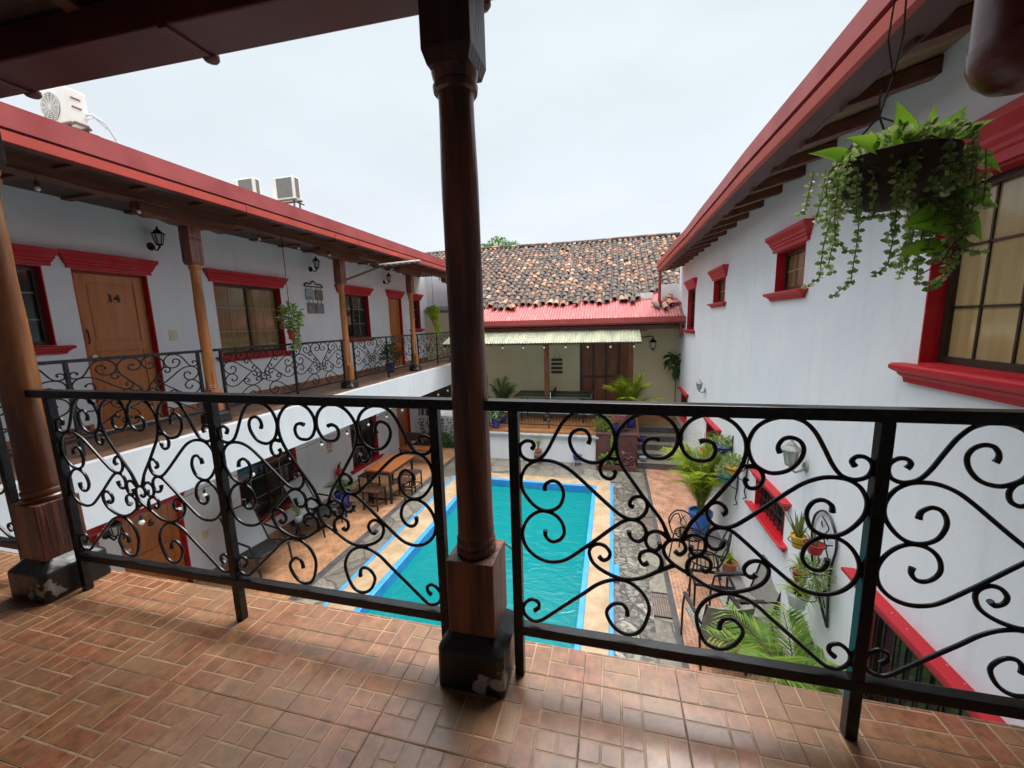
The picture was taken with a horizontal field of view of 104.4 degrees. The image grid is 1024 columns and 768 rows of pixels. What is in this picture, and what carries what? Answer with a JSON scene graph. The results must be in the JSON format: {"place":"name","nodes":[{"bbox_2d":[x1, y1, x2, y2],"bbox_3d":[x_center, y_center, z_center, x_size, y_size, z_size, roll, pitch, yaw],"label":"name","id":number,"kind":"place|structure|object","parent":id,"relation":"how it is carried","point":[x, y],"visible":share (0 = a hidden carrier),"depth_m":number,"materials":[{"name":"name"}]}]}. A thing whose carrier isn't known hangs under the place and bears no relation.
{"place":"outdoors","nodes":[
{"label":"outdoors","id":0,"kind":"place"},
{"bbox_2d":[192,448,454,599],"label":"brick paving","id":1,"kind":"structure","parent":0,"point":[329,547],"depth_m":7.71,"materials":[{"name":"brick"}]},
{"bbox_2d":[219,501,293,577],"bbox_3d":[-4.345,2.651,6.760,0.886,1.039,0.613,2,9,20],"label":"sling chair","id":2,"kind":"object","parent":1,"relation":"on","point":[256,543],"visible":0.6,"depth_m":6.83,"materials":[{"name":"grey fabric"}]},
{"bbox_2d":[281,474,342,537],"bbox_3d":[-4.023,2.444,8.035,0.886,1.039,0.613,0,9,10],"label":"sling chair","id":3,"kind":"object","parent":1,"relation":"on","point":[306,489],"visible":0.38,"depth_m":8.05,"materials":[{"name":"fabric"}]},
{"bbox_2d":[333,501,355,517],"bbox_3d":[-3.676,2.741,8.693,0.340,0.220,0.320,1,9,14],"label":"plant stand","id":4,"kind":"object","parent":1,"relation":"on","point":[349,505],"visible":0.33,"depth_m":8.60,"materials":[{"name":"black metal"}]},
{"bbox_2d":[322,478,357,506],"bbox_3d":[-3.715,2.353,8.704,0.834,0.545,0.663,1,9,14],"label":"parlour palm","id":5,"kind":"object","parent":4,"relation":"on","point":[338,493],"visible":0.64,"depth_m":8.57,"materials":[{"name":"green ceramic"}]},
{"bbox_2d":[362,485,386,511],"bbox_3d":[-3.095,2.570,8.946,0.380,0.450,0.380,1,9,14],"label":"bench stool","id":6,"kind":"object","parent":1,"relation":"on","point":[373,489],"visible":0.93,"depth_m":8.87,"materials":[{"name":"brown wood"}]},
{"bbox_2d":[364,454,413,503],"bbox_3d":[-2.931,2.280,9.646,0.670,0.800,1.150,1,9,14],"label":"dining table","id":7,"kind":"object","parent":1,"relation":"on","point":[394,465],"visible":0.84,"depth_m":9.31,"materials":[{"name":"orange wood"}]},
{"bbox_2d":[399,432,429,454],"bbox_3d":[-2.780,1.914,11.814,1.100,0.850,0.390,1,9,14],"label":"wooden bench","id":8,"kind":"object","parent":1,"relation":"on","point":[412,436],"visible":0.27,"depth_m":11.90,"materials":[{"name":"orange wood"}]},
{"bbox_2d":[412,418,453,447],"bbox_3d":[-2.273,1.617,13.304,2.250,0.952,0.598,1,9,14],"label":"garden bed","id":9,"kind":"object","parent":1,"relation":"on","point":[449,443],"visible":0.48,"depth_m":13.36,"materials":[{"name":"plant"}]},
{"bbox_2d":[296,470,454,605],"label":"flagstone paving","id":10,"kind":"structure","parent":0,"point":[335,577],"depth_m":7.24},
{"bbox_2d":[188,410,656,655],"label":"ground","id":11,"kind":"structure","parent":0,"point":[446,412],"depth_m":10.04,"materials":[{"name":"stone"}]},
{"bbox_2d":[0,101,450,581],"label":"hotel wing","id":12,"kind":"structure","parent":11,"relation":"on","point":[96,276],"depth_m":5.92,"materials":[{"name":"paint"}]},
{"bbox_2d":[11,243,76,354],"bbox_3d":[-5.780,-0.883,4.127,0.240,1.256,1.680,1,9,14],"label":"window","id":13,"kind":"structure","parent":12,"relation":"in","point":[30,277],"depth_m":4.73,"materials":[{"name":"wood"}]},
{"bbox_2d":[39,86,117,142],"bbox_3d":[-6.523,-3.762,6.057,0.675,1.070,0.635,1,9,14],"label":"air conditioner","id":14,"kind":"object","parent":12,"relation":"on","point":[65,105],"visible":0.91,"depth_m":5.74,"materials":[{"name":"white metal"}]},
{"bbox_2d":[0,350,206,456],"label":"iron railing","id":15,"kind":"object","parent":12,"relation":"on","point":[67,378],"visible":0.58,"depth_m":4.55,"materials":[{"name":"metal"}]},
{"bbox_2d":[102,519,122,540],"bbox_3d":[-5.362,1.943,5.325,0.262,0.351,0.173,1,9,14],"label":"wall lantern","id":16,"kind":"object","parent":12,"relation":"attached to","point":[115,531],"depth_m":5.30,"materials":[{"name":"black metal"}]},
{"bbox_2d":[58,248,168,428],"bbox_3d":[-5.430,-0.575,5.535,0.240,2.334,1.090,1,9,14],"label":"door","id":17,"kind":"structure","parent":12,"relation":"in","point":[115,309],"depth_m":5.51,"materials":[{"name":"brown wood"}]},
{"bbox_2d":[116,491,193,581],"bbox_3d":[-5.356,2.468,5.972,0.240,1.684,1.080,1,9,14],"label":"door","id":18,"kind":"structure","parent":12,"relation":"in","point":[150,549],"depth_m":6.04,"materials":[{"name":"brown wood"}]},
{"bbox_2d":[146,226,164,250],"bbox_3d":[-5.197,-2.123,5.794,0.262,0.351,0.172,1,9,14],"label":"wall lantern","id":19,"kind":"object","parent":12,"relation":"attached to","point":[157,234],"depth_m":5.76,"materials":[{"name":"black metal"}]},
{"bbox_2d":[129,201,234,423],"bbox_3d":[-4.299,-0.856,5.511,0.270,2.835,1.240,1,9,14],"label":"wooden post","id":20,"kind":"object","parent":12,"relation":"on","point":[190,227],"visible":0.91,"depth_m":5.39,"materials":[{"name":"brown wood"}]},
{"bbox_2d":[5,166,439,280],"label":"string lights","id":21,"kind":"object","parent":12,"relation":"hanging from","point":[37,186],"visible":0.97,"depth_m":4.66,"materials":[{"name":"black rubber"}]},
{"bbox_2d":[202,268,291,361],"bbox_3d":[-4.923,-1.271,7.523,0.240,1.576,1.720,1,9,14],"label":"window","id":22,"kind":"structure","parent":12,"relation":"in","point":[246,313],"depth_m":7.49,"materials":[{"name":"red wood"}]},
{"bbox_2d":[233,177,261,193],"bbox_3d":[-5.686,-3.857,8.677,0.600,1.110,0.329,1,9,14],"label":"air conditioner","id":23,"kind":"object","parent":12,"relation":"on","point":[253,184],"visible":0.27,"depth_m":8.46,"materials":[{"name":"white metal"}]},
{"bbox_2d":[237,447,298,523],"bbox_3d":[-4.849,1.948,7.968,0.240,1.496,1.690,1,9,14],"label":"window","id":24,"kind":"structure","parent":12,"relation":"in","point":[268,490],"depth_m":8.01,"materials":[{"name":"glass"}]},
{"bbox_2d":[89,387,448,536],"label":"string lights","id":25,"kind":"object","parent":12,"relation":"hanging from","point":[142,521],"visible":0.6,"depth_m":5.58,"materials":[{"name":"white rubber"}]},
{"bbox_2d":[213,339,346,410],"bbox_3d":[-3.889,-0.205,7.090,0.046,1.043,2.840,1,9,14],"label":"iron railing","id":26,"kind":"object","parent":12,"relation":"on","point":[223,371],"visible":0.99,"depth_m":6.85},
{"bbox_2d":[271,176,304,207],"bbox_3d":[-5.460,-4.432,9.735,0.690,1.110,0.363,1,9,14],"label":"air conditioner","id":27,"kind":"object","parent":12,"relation":"on","point":[286,189],"visible":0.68,"depth_m":9.54,"materials":[{"name":"white metal"}]},
{"bbox_2d":[275,234,304,350],"bbox_3d":[-3.835,-1.539,6.782,0.492,1.950,0.438,1,9,14],"label":"hanging pot","id":28,"kind":"object","parent":12,"relation":"hanging from","point":[291,327],"visible":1,"depth_m":6.82,"materials":[{"name":"red plastic"}]},
{"bbox_2d":[303,280,324,313],"bbox_3d":[-4.495,-1.980,9.033,0.028,0.737,0.594,1,9,14],"label":"tile wall hanging","id":29,"kind":"object","parent":12,"relation":"attached to","point":[313,307],"visible":1,"depth_m":9.03,"materials":[{"name":"grey ceramic"}]},
{"bbox_2d":[313,247,359,387],"bbox_3d":[-3.562,-1.327,8.423,0.270,2.835,1.240,1,9,14],"label":"wooden post","id":30,"kind":"object","parent":12,"relation":"on","point":[339,258],"visible":0.95,"depth_m":8.34,"materials":[{"name":"brown wood"}]},
{"bbox_2d":[345,260,419,280],"bbox_3d":[-2.730,-2.410,8.435,1.546,0.424,0.200,-3,9,-9],"label":"solar street lamp","id":31,"kind":"object","parent":30,"relation":"attached to","point":[380,265],"visible":1,"depth_m":8.36,"materials":[{"name":"metal"}]},
{"bbox_2d":[334,284,373,342],"bbox_3d":[-4.161,-1.844,10.532,0.240,1.446,1.530,1,9,14],"label":"window","id":32,"kind":"structure","parent":12,"relation":"in","point":[357,306],"depth_m":10.74,"materials":[{"name":"red wood"}]},
{"bbox_2d":[350,415,384,474],"bbox_3d":[-4.086,1.490,10.985,0.240,1.596,1.500,1,9,14],"label":"window","id":33,"kind":"structure","parent":12,"relation":"in","point":[368,436],"depth_m":11.17,"materials":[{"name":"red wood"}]},
{"bbox_2d":[349,334,413,379],"bbox_3d":[-3.156,-0.675,9.992,0.046,1.043,2.780,1,9,14],"label":"iron railing","id":34,"kind":"object","parent":12,"relation":"on","point":[387,357],"visible":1,"depth_m":9.81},
{"bbox_2d":[378,342,399,372],"bbox_3d":[-3.431,-0.758,11.117,0.605,0.878,0.631,-5,10,-22],"label":"potted plant","id":35,"kind":"object","parent":12,"relation":"on","point":[391,363],"visible":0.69,"depth_m":11.10,"materials":[{"name":"green plant"}]},
{"bbox_2d":[385,289,404,366],"bbox_3d":[-3.659,-1.729,12.537,0.240,2.374,1.020,1,9,14],"label":"door","id":36,"kind":"structure","parent":12,"relation":"in","point":[394,304],"depth_m":12.63,"materials":[{"name":"brown wood"}]},
{"bbox_2d":[397,408,411,446],"bbox_3d":[-3.606,1.364,13.088,0.145,1.590,0.800,1,9,14],"label":"door","id":37,"kind":"structure","parent":12,"relation":"in","point":[403,416],"depth_m":13.18,"materials":[{"name":"brown wood"}]},
{"bbox_2d":[395,267,421,370],"bbox_3d":[-2.836,-1.793,11.296,0.270,2.835,1.240,1,9,14],"label":"wooden post","id":38,"kind":"object","parent":12,"relation":"on","point":[410,274],"visible":0.88,"depth_m":11.21,"materials":[{"name":"brown wood"}]},
{"bbox_2d":[407,293,424,331],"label":"window","id":39,"kind":"structure","parent":12,"relation":"in","point":[416,297],"depth_m":13.97,"materials":[{"name":"red wood"}]},
{"bbox_2d":[416,332,449,364],"bbox_3d":[-2.435,-1.136,12.841,0.046,1.043,2.730,1,9,14],"label":"iron railing","id":40,"kind":"object","parent":12,"relation":"on","point":[427,348],"visible":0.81,"depth_m":12.52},
{"bbox_2d":[426,273,441,337],"bbox_3d":[-2.432,-2.419,12.290,0.469,1.974,0.461,1,9,14],"label":"hanging pot","id":41,"kind":"object","parent":12,"relation":"hanging from","point":[434,317],"visible":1,"depth_m":12.30,"materials":[{"name":"ceramic"}]},
{"bbox_2d":[287,456,454,600],"bbox_3d":[-2.923,2.998,7.594,0.140,0.001,12.200,1,9,14],"label":"dark drain strip","id":42,"kind":"object","parent":11,"relation":"on","point":[332,564],"visible":0.33,"depth_m":7.67,"materials":[{"name":"stone"}]},
{"bbox_2d":[415,415,490,441],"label":"garden wall","id":43,"kind":"structure","parent":11,"relation":"on","point":[426,428],"depth_m":13.66,"materials":[{"name":"white paint"}]},
{"bbox_2d":[327,473,609,654],"bbox_3d":[-0.338,3.057,7.012,4.000,0.130,7.320,1,9,14],"label":"pool coping","id":44,"kind":"object","parent":11,"relation":"on","point":[394,550],"visible":0.38,"depth_m":6.97,"materials":[{"name":"stone"}]},
{"bbox_2d":[322,475,619,655],"bbox_3d":[-0.311,3.238,6.920,4.220,0.500,7.100,1,9,14],"label":"pool edge","id":45,"kind":"object","parent":11,"relation":"on","point":[383,584],"visible":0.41,"depth_m":7.09,"materials":[{"name":"tile"}]},
{"bbox_2d":[424,232,685,416],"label":"tiled house","id":46,"kind":"structure","parent":11,"relation":"on","point":[603,283],"depth_m":13.58,"materials":[{"name":"beige paint"}]},
{"bbox_2d":[443,329,641,345],"bbox_3d":[0.800,-1.396,11.895,5.830,0.382,1.005,1,9,14],"label":"awning","id":47,"kind":"object","parent":46,"relation":"attached to","point":[590,336],"visible":0.82,"depth_m":11.63,"materials":[{"name":"white metal"}]},
{"bbox_2d":[580,341,627,414],"bbox_3d":[3.120,-0.310,13.199,1.700,2.700,0.110,1,9,14],"label":"folding door","id":48,"kind":"structure","parent":46,"relation":"in","point":[599,363],"depth_m":13.19,"materials":[{"name":"brown wood"}]},
{"bbox_2d":[490,412,636,465],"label":"terrace","id":49,"kind":"structure","parent":11,"relation":"on","point":[542,429],"depth_m":12.24,"materials":[{"name":"orange tile"}]},
{"bbox_2d":[488,375,519,422],"bbox_3d":[-0.311,0.482,12.655,1.323,1.488,1.395,1,9,14],"label":"areca palm","id":50,"kind":"object","parent":49,"relation":"on","point":[501,391],"visible":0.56,"depth_m":12.50,"materials":[{"name":"green plant"}]},
{"bbox_2d":[543,342,551,420],"bbox_3d":[1.110,-0.242,12.627,1.000,2.850,0.240,1,9,14],"label":"eave post","id":51,"kind":"object","parent":49,"relation":"on","point":[546,376],"visible":0.72,"depth_m":12.56,"materials":[{"name":"brown wood"}]},
{"bbox_2d":[489,412,612,428],"bbox_3d":[1.121,1.107,11.819,3.846,0.452,0.030,1,9,14],"label":"terrace railing","id":52,"kind":"object","parent":49,"relation":"on","point":[548,419],"visible":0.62,"depth_m":11.80,"materials":[{"name":"black metal"}]},
{"bbox_2d":[513,385,592,422],"bbox_3d":[1.365,0.640,12.966,2.450,0.990,1.360,1,9,14],"label":"table tennis","id":53,"kind":"object","parent":49,"relation":"on","point":[555,393],"visible":0.9,"depth_m":12.78,"materials":[{"name":"green"}]},
{"bbox_2d":[628,329,648,398],"bbox_3d":[3.583,-0.213,12.007,1.000,2.850,0.240,1,9,14],"label":"eave post","id":54,"kind":"object","parent":49,"relation":"on","point":[630,357],"visible":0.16,"depth_m":11.86,"materials":[{"name":"brown wood"}]},
{"bbox_2d":[635,416,679,424],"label":"terrace floor","id":55,"kind":"structure","parent":49,"relation":"on","point":[658,420],"depth_m":12.39,"materials":[{"name":"orange tile"}]},
{"bbox_2d":[663,352,680,419],"bbox_3d":[4.970,0.076,12.260,0.731,2.127,0.977,1,9,14],"label":"climbing plant","id":56,"kind":"object","parent":55,"relation":"on","point":[675,367],"visible":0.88,"depth_m":12.07,"materials":[{"name":"green plant"}]},
{"bbox_2d":[596,423,637,463],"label":"planter block","id":57,"kind":"structure","parent":11,"relation":"on","point":[627,442],"depth_m":11.01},
{"bbox_2d":[602,373,666,427],"bbox_3d":[3.574,0.437,11.652,1.863,1.675,1.767,1,9,14],"label":"areca palm","id":58,"kind":"object","parent":57,"relation":"on","point":[627,388],"visible":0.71,"depth_m":11.35,"materials":[{"name":"green plant"}]},
{"bbox_2d":[637,427,685,470],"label":"steps","id":59,"kind":"structure","parent":11,"relation":"on","point":[657,448],"depth_m":11.23,"materials":[{"name":"concrete"}]},
{"bbox_2d":[637,424,683,464],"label":"step treads","id":60,"kind":"object","parent":59,"relation":"on","point":[662,462],"visible":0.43,"depth_m":11.28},
{"bbox_2d":[643,469,689,668],"bbox_3d":[2.537,2.998,6.631,0.080,0.001,9.000,1,9,14],"label":"dark drain strip","id":61,"kind":"object","parent":11,"relation":"on","point":[679,637],"visible":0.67,"depth_m":5.97,"materials":[{"name":"stone"}]},
{"bbox_2d":[657,0,1023,726],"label":"house","id":62,"kind":"structure","parent":11,"relation":"on","point":[761,326],"depth_m":2.92,"materials":[{"name":"white paint"}]},
{"bbox_2d":[683,277,697,333],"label":"window","id":63,"kind":"structure","parent":62,"relation":"in","point":[691,284],"depth_m":10.73,"materials":[{"name":"red wood"}]},
{"bbox_2d":[700,417,721,454],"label":"window","id":64,"kind":"structure","parent":62,"relation":"in","point":[712,427],"depth_m":8.22,"materials":[{"name":"red wood"}]},
{"bbox_2d":[707,264,728,307],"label":"window","id":65,"kind":"structure","parent":62,"relation":"in","point":[721,271],"depth_m":7.83,"materials":[{"name":"red wood"}]},
{"bbox_2d":[709,434,733,460],"bbox_3d":[3.615,1.198,6.842,0.417,0.698,0.429,1,9,14],"label":"wall planter","id":66,"kind":"object","parent":62,"relation":"attached to","point":[725,447],"visible":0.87,"depth_m":6.74,"materials":[{"name":"blue ceramic"}]},
{"bbox_2d":[714,461,738,505],"bbox_3d":[3.517,1.621,6.535,0.380,0.701,0.374,4,10,31],"label":"wall planter","id":67,"kind":"object","parent":62,"relation":"attached to","point":[724,475],"visible":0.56,"depth_m":6.47,"materials":[{"name":"teal ceramic"}]},
{"bbox_2d":[722,452,748,498],"bbox_3d":[3.405,1.388,6.114,0.392,0.716,0.416,1,9,14],"label":"wall planter","id":68,"kind":"object","parent":62,"relation":"attached to","point":[730,468],"visible":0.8,"depth_m":6.05,"materials":[{"name":"green ceramic"}]},
{"bbox_2d":[744,469,791,552],"bbox_3d":[3.359,1.582,5.160,0.240,0.636,1.280,1,9,14],"label":"window","id":69,"kind":"structure","parent":62,"relation":"in","point":[772,519],"depth_m":5.09,"materials":[{"name":"paint"}]},
{"bbox_2d":[763,218,814,301],"bbox_3d":[3.261,-1.390,4.630,0.240,0.796,1.080,1,9,14],"label":"window","id":70,"kind":"structure","parent":62,"relation":"in","point":[790,262],"depth_m":4.69,"materials":[{"name":"red wood"}]},
{"bbox_2d":[781,440,808,472],"bbox_3d":[2.982,0.757,4.192,0.254,0.391,0.193,1,9,14],"label":"wall lantern","id":71,"kind":"object","parent":62,"relation":"attached to","point":[791,449],"depth_m":4.16,"materials":[{"name":"grey metal"}]},
{"bbox_2d":[787,509,837,627],"bbox_3d":[2.874,1.727,3.849,0.240,1.069,0.510,1,9,14],"label":"plant rack","id":72,"kind":"object","parent":62,"relation":"attached to","point":[826,619],"visible":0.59,"depth_m":3.71,"materials":[{"name":"black metal"}]},
{"bbox_2d":[769,573,827,618],"bbox_3d":[2.800,2.046,3.835,0.519,0.332,0.513,1,9,14],"label":"potted fern","id":73,"kind":"object","parent":72,"relation":"on","point":[796,602],"visible":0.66,"depth_m":3.87,"materials":[{"name":"grey plastic"}]},
{"bbox_2d":[783,506,813,549],"bbox_3d":[2.878,1.440,3.976,0.200,0.423,0.259,-2,9,-4],"label":"snake plant","id":74,"kind":"object","parent":72,"relation":"in","point":[798,535],"visible":0.89,"depth_m":3.96,"materials":[{"name":"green plant"}]},
{"bbox_2d":[792,549,835,600],"bbox_3d":[2.815,1.742,3.690,0.357,0.463,0.367,-6,10,-28],"label":"potted plant","id":75,"kind":"object","parent":72,"relation":"on","point":[814,564],"visible":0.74,"depth_m":3.67,"materials":[{"name":"green plant"}]},
{"bbox_2d":[802,524,825,555],"bbox_3d":[2.795,1.424,3.680,0.196,0.309,0.158,1,9,14],"label":"snake plant","id":76,"kind":"object","parent":72,"relation":"in","point":[818,545],"visible":0.73,"depth_m":3.66,"materials":[{"name":"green plant"}]},
{"bbox_2d":[665,0,963,271],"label":"gutter","id":77,"kind":"object","parent":62,"relation":"attached to","point":[954,9],"visible":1,"depth_m":2.34,"materials":[{"name":"red metal"}]},
{"bbox_2d":[841,567,1006,723],"bbox_3d":[2.658,2.599,2.411,0.240,1.784,2.200,1,9,14],"label":"window","id":78,"kind":"structure","parent":62,"relation":"in","point":[890,631],"depth_m":2.79,"materials":[{"name":"paint"}]},
{"bbox_2d":[888,94,1023,406],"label":"window","id":79,"kind":"structure","parent":62,"relation":"in","point":[973,322],"depth_m":2.26,"materials":[{"name":"wood"}]},
{"bbox_2d":[0,0,866,251],"label":"sky","id":80,"kind":"structure","parent":0,"point":[595,119],"materials":[{"name":"white"}]},
{"bbox_2d":[367,485,591,648],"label":"pool water","id":81,"kind":"structure","parent":0,"point":[550,587],"depth_m":7.05,"materials":[{"name":"teal liquid"}]},
{"bbox_2d":[444,458,634,482],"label":"flagstone paving","id":82,"kind":"structure","parent":0,"point":[583,470],"depth_m":10.91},
{"bbox_2d":[490,431,598,463],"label":"plinth wall","id":83,"kind":"structure","parent":82,"relation":"on","point":[559,450],"depth_m":11.53,"materials":[{"name":"white paint"}]},
{"bbox_2d":[596,450,635,471],"bbox_3d":[2.851,2.082,10.881,1.040,0.501,0.455,1,9,14],"label":"flower bed","id":84,"kind":"object","parent":82,"relation":"on","point":[611,466],"visible":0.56,"depth_m":10.79,"materials":[{"name":"plant"}]},
{"bbox_2d":[614,483,659,663],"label":"flagstone paving","id":85,"kind":"structure","parent":0,"point":[627,550],"depth_m":6.38,"materials":[{"name":"stone"}]},
{"bbox_2d":[634,467,681,667],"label":"flagstone paving","id":86,"kind":"structure","parent":0,"point":[665,630],"depth_m":6.07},
{"bbox_2d":[650,591,672,618],"bbox_3d":[2.130,3.154,5.673,0.241,0.012,0.520,1,9,14],"label":"drain grate","id":87,"kind":"object","parent":86,"relation":"on","point":[662,616],"visible":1,"depth_m":5.65,"materials":[{"name":"black metal"}]},
{"bbox_2d":[645,469,711,550],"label":"brick paving","id":88,"kind":"structure","parent":0,"point":[669,496],"depth_m":8.98,"materials":[{"name":"brick"}]},
{"bbox_2d":[659,430,727,539],"bbox_3d":[3.437,1.854,7.293,1.475,2.017,1.518,1,9,14],"label":"areca palm","id":89,"kind":"object","parent":88,"relation":"on","point":[702,481],"visible":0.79,"depth_m":7.18,"materials":[{"name":"green plant"}]},
{"bbox_2d":[665,546,716,574],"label":"concrete paving","id":90,"kind":"structure","parent":0,"point":[679,561],"depth_m":6.71,"materials":[{"name":"beige concrete"}]},
{"bbox_2d":[668,509,710,568],"bbox_3d":[2.960,2.486,6.661,0.588,0.994,0.574,7,12,44],"label":"iron armchair","id":91,"kind":"object","parent":90,"relation":"on","point":[691,528],"visible":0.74,"depth_m":6.62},
{"bbox_2d":[668,570,779,684],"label":"brick paving","id":92,"kind":"structure","parent":0,"point":[679,580],"depth_m":5.63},
{"bbox_2d":[687,531,731,591],"bbox_3d":[2.960,2.591,5.980,0.574,0.994,0.588,2,10,24],"label":"iron armchair","id":93,"kind":"object","parent":92,"relation":"on","point":[718,566],"visible":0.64,"depth_m":5.88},
{"bbox_2d":[688,568,735,605],"bbox_3d":[2.744,2.915,5.479,0.510,0.515,0.350,1,9,14],"label":"iron table","id":94,"kind":"object","parent":92,"relation":"on","point":[728,578],"visible":0.48,"depth_m":5.37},
{"bbox_2d":[680,591,755,675],"bbox_3d":[2.423,2.833,4.704,0.590,0.936,0.723,-1,9,4],"label":"wicker armchair","id":95,"kind":"object","parent":92,"relation":"on","point":[706,617],"visible":0.57,"depth_m":4.48,"materials":[{"name":"grey wicker"}]},
{"bbox_2d":[708,555,780,645],"bbox_3d":[3.013,2.759,5.080,0.723,0.936,0.590,-1,9,4],"label":"wicker armchair","id":96,"kind":"object","parent":92,"relation":"on","point":[764,596],"visible":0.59,"depth_m":5.08,"materials":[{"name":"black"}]},
{"bbox_2d":[701,600,845,694],"bbox_3d":[2.759,2.841,3.843,1.722,1.161,1.370,5,11,35],"label":"areca palm","id":97,"kind":"object","parent":92,"relation":"on","point":[798,651],"visible":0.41,"depth_m":3.97,"materials":[{"name":"plant"}]},
{"bbox_2d":[708,525,767,643],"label":"concrete paving","id":98,"kind":"structure","parent":0,"point":[736,580],"depth_m":6.38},
{"bbox_2d":[717,549,737,576],"bbox_3d":[3.408,2.800,6.270,0.393,0.462,0.467,3,10,28],"label":"potted plant","id":99,"kind":"object","parent":98,"relation":"on","point":[730,563],"visible":0.78,"depth_m":6.24,"materials":[{"name":"ceramic"}]},
{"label":"gallery floor slab","id":100,"kind":"structure","parent":0,"visible":0},
{"bbox_2d":[0,550,1023,767],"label":"gallery floor","id":101,"kind":"structure","parent":100,"relation":"on","point":[21,751],"depth_m":1.37,"materials":[{"name":"tile"}]},
{"bbox_2d":[0,417,23,560],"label":"iron railing","id":102,"kind":"object","parent":101,"relation":"on","point":[9,490],"visible":0.67,"depth_m":2.07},
{"bbox_2d":[0,132,110,603],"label":"wooden post","id":103,"kind":"object","parent":101,"relation":"on","point":[44,570],"visible":0.88,"depth_m":1.94,"materials":[{"name":"red wood"}]},
{"bbox_2d":[24,389,451,637],"bbox_3d":[-1.226,0.554,1.726,2.275,1.043,0.046,1,9,14],"label":"iron railing","id":104,"kind":"object","parent":101,"relation":"on","point":[237,578],"visible":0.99,"depth_m":1.68,"materials":[{"name":"metal"}]},
{"bbox_2d":[418,0,514,697],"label":"wooden post","id":105,"kind":"object","parent":101,"relation":"on","point":[476,648],"visible":0.98,"depth_m":1.31,"materials":[{"name":"red wood"}]},
{"bbox_2d":[484,398,1023,740],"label":"iron railing","id":106,"kind":"object","parent":101,"relation":"on","point":[854,681],"visible":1,"depth_m":1.19,"materials":[{"name":"metal"}]},
{"bbox_2d":[0,551,1023,767],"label":"gallery tile grout","id":107,"kind":"object","parent":100,"relation":"on","point":[622,747],"visible":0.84,"depth_m":1.37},
{"bbox_3d":[-2.656,-0.256,-1.145,8.600,3.600,0.200,1,9,14],"label":"gallery back wall","id":108,"kind":"object","parent":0,"visible":0},
{"bbox_2d":[0,0,491,99],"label":"gallery roof","id":109,"kind":"structure","parent":108,"relation":"on","point":[46,44],"depth_m":1.92,"materials":[{"name":"red paint"}]},
{"bbox_2d":[794,0,1001,298],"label":"hanging basket","id":110,"kind":"object","parent":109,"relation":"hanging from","point":[915,171],"visible":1,"depth_m":1.41,"materials":[{"name":"green plant"}]},
{"bbox_2d":[964,0,1023,96],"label":"capped pipe","id":111,"kind":"object","parent":109,"relation":"hanging from","point":[994,63],"visible":1,"depth_m":1.15,"materials":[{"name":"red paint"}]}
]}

